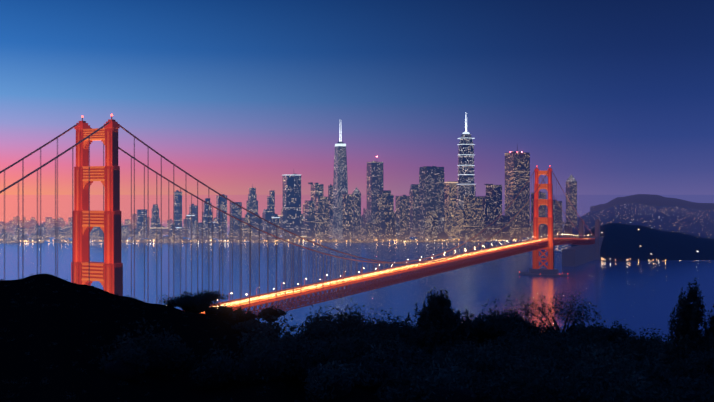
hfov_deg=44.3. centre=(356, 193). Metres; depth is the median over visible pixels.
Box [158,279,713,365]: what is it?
headland trees
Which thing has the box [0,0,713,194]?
sky
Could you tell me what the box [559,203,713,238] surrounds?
hill town
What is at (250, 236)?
suspenders
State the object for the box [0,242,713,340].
water sheet
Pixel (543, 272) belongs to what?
tower piers
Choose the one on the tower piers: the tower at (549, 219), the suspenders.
the tower at (549, 219)
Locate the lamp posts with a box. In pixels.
[216,234,571,299]
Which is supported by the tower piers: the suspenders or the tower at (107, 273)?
the tower at (107, 273)
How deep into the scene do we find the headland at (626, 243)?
2247.24 m
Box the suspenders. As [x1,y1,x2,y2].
[22,137,591,306]
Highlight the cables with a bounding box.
[0,121,594,263]
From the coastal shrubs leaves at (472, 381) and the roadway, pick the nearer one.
the coastal shrubs leaves at (472, 381)
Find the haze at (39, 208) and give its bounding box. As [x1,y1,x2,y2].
[0,195,713,260]
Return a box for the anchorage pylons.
[562,219,603,266]
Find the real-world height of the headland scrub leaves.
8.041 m
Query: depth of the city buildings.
3127.82 m
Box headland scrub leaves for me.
[0,273,322,401]
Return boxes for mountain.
[590,194,713,211]
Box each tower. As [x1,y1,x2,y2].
[71,116,122,295]
[533,168,553,268]
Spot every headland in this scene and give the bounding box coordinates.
[0,274,387,401]
[571,223,713,261]
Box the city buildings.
[0,112,578,242]
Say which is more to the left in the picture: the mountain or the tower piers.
the tower piers
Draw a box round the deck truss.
[183,237,594,315]
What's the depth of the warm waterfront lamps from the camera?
2936.51 m
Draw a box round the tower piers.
[519,268,567,276]
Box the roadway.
[201,238,589,312]
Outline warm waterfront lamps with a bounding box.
[20,239,665,260]
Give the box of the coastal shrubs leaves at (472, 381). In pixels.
[96,297,713,401]

